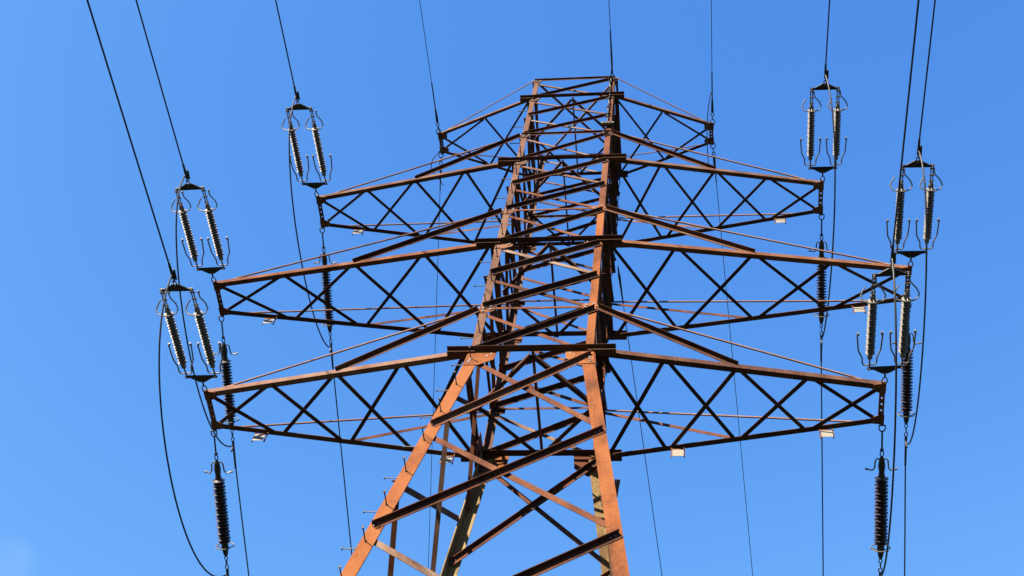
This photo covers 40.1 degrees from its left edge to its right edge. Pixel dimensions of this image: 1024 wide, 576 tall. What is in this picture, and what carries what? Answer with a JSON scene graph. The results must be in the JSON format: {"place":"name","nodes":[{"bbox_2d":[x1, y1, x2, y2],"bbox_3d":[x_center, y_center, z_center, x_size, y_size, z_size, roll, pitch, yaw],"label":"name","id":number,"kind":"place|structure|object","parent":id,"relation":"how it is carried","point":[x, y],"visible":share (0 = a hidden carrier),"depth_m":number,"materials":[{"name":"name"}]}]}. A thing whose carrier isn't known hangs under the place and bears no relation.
{"place":"outdoors","nodes":[
{"label":"outdoors","id":0,"kind":"place"},
{"bbox_2d":[0,0,1023,575],"label":"sky","id":1,"kind":"structure","parent":0,"point":[86,488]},
{"bbox_3d":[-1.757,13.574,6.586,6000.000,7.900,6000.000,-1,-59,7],"label":"ground","id":2,"kind":"structure","parent":0,"visible":0},
{"bbox_2d":[203,76,911,575],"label":"transmission tower","id":3,"kind":"structure","parent":2,"relation":"on","point":[593,352],"depth_m":26.91,"materials":[{"name":"metal"}]},
{"bbox_2d":[155,262,222,390],"bbox_3d":[-5.813,0.719,25.142,1.008,0.289,2.855,-1,-56,8],"label":"insulator set","id":4,"kind":"object","parent":3,"relation":"attached to","point":[168,315],"visible":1,"depth_m":25.17,"materials":[{"name":"grey ceramic"}]},
{"bbox_2d":[86,0,168,262],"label":"power line","id":5,"kind":"object","parent":4,"relation":"attached to","point":[99,39],"visible":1,"depth_m":22.54,"materials":[{"name":"black metal"}]},
{"bbox_2d":[171,164,229,281],"bbox_3d":[-6.399,-1.311,28.690,1.008,0.289,2.855,-2,-56,7],"label":"insulator set","id":6,"kind":"object","parent":3,"relation":"attached to","point":[182,211],"visible":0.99,"depth_m":28.73,"materials":[{"name":"grey ceramic"}]},
{"bbox_2d":[135,0,183,163],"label":"power line","id":7,"kind":"object","parent":6,"relation":"attached to","point":[159,80],"visible":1,"depth_m":26.64,"materials":[{"name":"black metal"}]},
{"bbox_2d":[204,430,233,575],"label":"insulator string","id":8,"kind":"object","parent":3,"relation":"hanging from","point":[219,486],"visible":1,"depth_m":26.61,"materials":[{"name":"brown ceramic"}]},
{"bbox_2d":[158,274,227,575],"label":"jumper cable","id":9,"kind":"object","parent":8,"relation":"hanging from","point":[195,555],"visible":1,"depth_m":24.13,"materials":[{"name":"black metal"}]},
{"bbox_2d":[213,316,238,468],"bbox_3d":[-6.115,2.270,30.226,0.571,0.360,3.444,-1,-77,7],"label":"insulator string","id":10,"kind":"object","parent":3,"relation":"hanging from","point":[226,375],"visible":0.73,"depth_m":30.10,"materials":[{"name":"brown ceramic"}]},
{"bbox_2d":[175,174,233,446],"bbox_3d":[-6.351,0.853,28.799,0.067,1.851,6.216,-1,-59,7],"label":"jumper cable","id":11,"kind":"object","parent":10,"relation":"hanging from","point":[184,176],"visible":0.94,"depth_m":27.75,"materials":[{"name":"black metal"}]},
{"bbox_2d":[235,469,248,575],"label":"power line","id":12,"kind":"object","parent":10,"relation":"attached to","point":[242,522],"visible":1,"depth_m":30.92,"materials":[{"name":"black metal"}]},
{"bbox_2d":[281,86,332,196],"bbox_3d":[-4.664,-3.314,31.765,1.008,0.289,2.855,0,-56,10],"label":"insulator set","id":13,"kind":"object","parent":3,"relation":"attached to","point":[318,148],"visible":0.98,"depth_m":31.82,"materials":[{"name":"grey ceramic"}]},
{"bbox_2d":[275,0,294,85],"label":"power line","id":14,"kind":"object","parent":13,"relation":"attached to","point":[284,42],"visible":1,"depth_m":30.27,"materials":[{"name":"black metal"}]},
{"bbox_2d":[314,228,336,368],"bbox_3d":[-4.383,0.260,33.297,0.571,0.360,3.444,-1,-77,7],"label":"insulator string","id":15,"kind":"object","parent":3,"relation":"hanging from","point":[327,293],"visible":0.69,"depth_m":33.20,"materials":[{"name":"brown ceramic"}]},
{"bbox_2d":[289,95,330,347],"bbox_3d":[-4.601,-1.141,31.855,0.064,1.894,6.200,-1,-59,8],"label":"jumper cable","id":16,"kind":"object","parent":15,"relation":"hanging from","point":[295,220],"visible":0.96,"depth_m":30.77,"materials":[{"name":"black metal"}]},
{"bbox_2d":[333,369,351,554],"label":"power line","id":17,"kind":"object","parent":15,"relation":"attached to","point":[342,465],"visible":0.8,"depth_m":34.32,"materials":[{"name":"black metal"}]},
{"bbox_2d":[419,0,441,134],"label":"earth wire","id":18,"kind":"object","parent":3,"relation":"attached to","point":[436,117],"visible":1,"depth_m":34.62,"materials":[{"name":"black metal"}]},
{"bbox_2d":[431,127,443,185],"bbox_3d":[-1.910,-3.313,35.498,0.308,0.291,1.522,-1,-59,7],"label":"bonding cable","id":19,"kind":"object","parent":18,"relation":"attached to","point":[437,153],"visible":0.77,"depth_m":35.46,"materials":[{"name":"black metal"}]},
{"bbox_2d":[428,152,443,568],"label":"earth wire","id":20,"kind":"object","parent":3,"relation":"attached to","point":[440,171],"visible":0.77,"depth_m":36.92,"materials":[{"name":"black metal"}]},
{"bbox_2d":[606,56,611,120],"bbox_3d":[2.353,-4.810,33.900,0.078,2.756,0.642,4,-58,4],"label":"down cable","id":21,"kind":"object","parent":3,"relation":"attached to","point":[608,98],"visible":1,"depth_m":34.51,"materials":[{"name":"grey metal"}]},
{"bbox_2d":[609,5,613,76],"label":"earth wire","id":22,"kind":"object","parent":3,"relation":"attached to","point":[611,44],"visible":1,"depth_m":34.73,"materials":[{"name":"black metal"}]},
{"bbox_2d":[614,177,619,260],"bbox_3d":[2.588,-2.014,34.206,0.099,5.255,0.091,-1,-59,7],"label":"down cable","id":23,"kind":"object","parent":3,"relation":"attached to","point":[618,207],"visible":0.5,"depth_m":34.29,"materials":[{"name":"black metal"}]},
{"bbox_2d":[617,266,661,574],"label":"earth wire","id":24,"kind":"object","parent":3,"relation":"attached to","point":[619,278],"visible":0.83,"depth_m":32.76,"materials":[{"name":"black metal"}]},
{"bbox_2d":[709,0,714,124],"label":"earth wire","id":25,"kind":"object","parent":3,"relation":"attached to","point":[712,108],"visible":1,"depth_m":33.70,"materials":[{"name":"black metal"}]},
{"bbox_2d":[707,91,713,175],"bbox_3d":[4.844,-3.731,34.308,0.161,0.359,2.238,-1,-59,7],"label":"bonding cable","id":26,"kind":"object","parent":25,"relation":"attached to","point":[707,127],"visible":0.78,"depth_m":34.06,"materials":[{"name":"black metal"}]},
{"bbox_2d":[710,142,752,575],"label":"earth wire","id":27,"kind":"object","parent":3,"relation":"attached to","point":[714,161],"visible":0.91,"depth_m":36.02,"materials":[{"name":"black metal"}]},
{"bbox_2d":[809,214,833,361],"bbox_3d":[7.026,0.021,31.819,0.571,0.360,3.444,-1,-77,7],"label":"insulator string","id":28,"kind":"object","parent":3,"relation":"hanging from","point":[821,289],"visible":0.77,"depth_m":31.74,"materials":[{"name":"brown ceramic"}]},
{"bbox_2d":[821,362,823,575],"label":"power line","id":29,"kind":"object","parent":28,"relation":"attached to","point":[822,485],"visible":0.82,"depth_m":32.97,"materials":[{"name":"black metal"}]},
{"bbox_2d":[821,74,835,339],"bbox_3d":[6.837,-1.380,30.372,0.133,1.897,6.199,-1,-59,7],"label":"jumper cable","id":30,"kind":"object","parent":28,"relation":"hanging from","point":[834,200],"visible":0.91,"depth_m":29.25,"materials":[{"name":"black metal"}]},
{"bbox_2d":[800,64,847,180],"bbox_3d":[6.744,-3.553,30.287,1.008,0.289,2.855,-1,-56,9],"label":"insulator set","id":31,"kind":"object","parent":3,"relation":"attached to","point":[837,110],"visible":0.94,"depth_m":30.30,"materials":[{"name":"grey ceramic"}]},
{"bbox_2d":[825,0,829,63],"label":"power line","id":32,"kind":"object","parent":31,"relation":"attached to","point":[827,32],"visible":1,"depth_m":28.96,"materials":[{"name":"black metal"}]},
{"bbox_2d":[865,425,897,575],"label":"insulator string","id":33,"kind":"object","parent":3,"relation":"hanging from","point":[881,509],"visible":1,"depth_m":25.03,"materials":[{"name":"brown ceramic"}]},
{"bbox_2d":[881,258,896,575],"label":"jumper cable","id":34,"kind":"object","parent":33,"relation":"hanging from","point":[895,411],"visible":1,"depth_m":22.63,"materials":[{"name":"black metal"}]},
{"bbox_2d":[856,246,919,382],"bbox_3d":[6.329,0.464,23.568,1.008,0.289,2.855,-3,-56,5],"label":"insulator set","id":35,"kind":"object","parent":3,"relation":"attached to","point":[905,300],"visible":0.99,"depth_m":23.60,"materials":[{"name":"grey ceramic"}]},
{"bbox_2d":[892,0,919,245],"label":"power line","id":36,"kind":"object","parent":35,"relation":"attached to","point":[912,58],"visible":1,"depth_m":21.21,"materials":[{"name":"black metal"}]},
{"bbox_2d":[893,303,921,465],"bbox_3d":[7.999,1.974,28.397,0.571,0.360,3.444,-1,-77,7],"label":"insulator string","id":37,"kind":"object","parent":3,"relation":"hanging from","point":[906,394],"visible":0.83,"depth_m":28.36,"materials":[{"name":"brown ceramic"}]},
{"bbox_2d":[904,466,905,575],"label":"power line","id":38,"kind":"object","parent":37,"relation":"attached to","point":[904,519],"visible":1,"depth_m":29.08,"materials":[{"name":"black metal"}]},
{"bbox_2d":[905,151,926,444],"bbox_3d":[7.768,0.576,26.939,0.051,1.921,6.214,-1,-59,7],"label":"jumper cable","id":39,"kind":"object","parent":37,"relation":"hanging from","point":[924,300],"visible":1,"depth_m":25.89,"materials":[{"name":"black metal"}]},
{"bbox_2d":[886,139,942,266],"bbox_3d":[7.717,-1.607,26.860,1.008,0.289,2.855,-1,-56,9],"label":"insulator set","id":40,"kind":"object","parent":3,"relation":"attached to","point":[930,189],"visible":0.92,"depth_m":26.89,"materials":[{"name":"grey ceramic"}]},
{"bbox_2d":[919,0,935,139],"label":"power line","id":41,"kind":"object","parent":40,"relation":"attached to","point":[927,68],"visible":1,"depth_m":25.06,"materials":[{"name":"black metal"}]}
]}

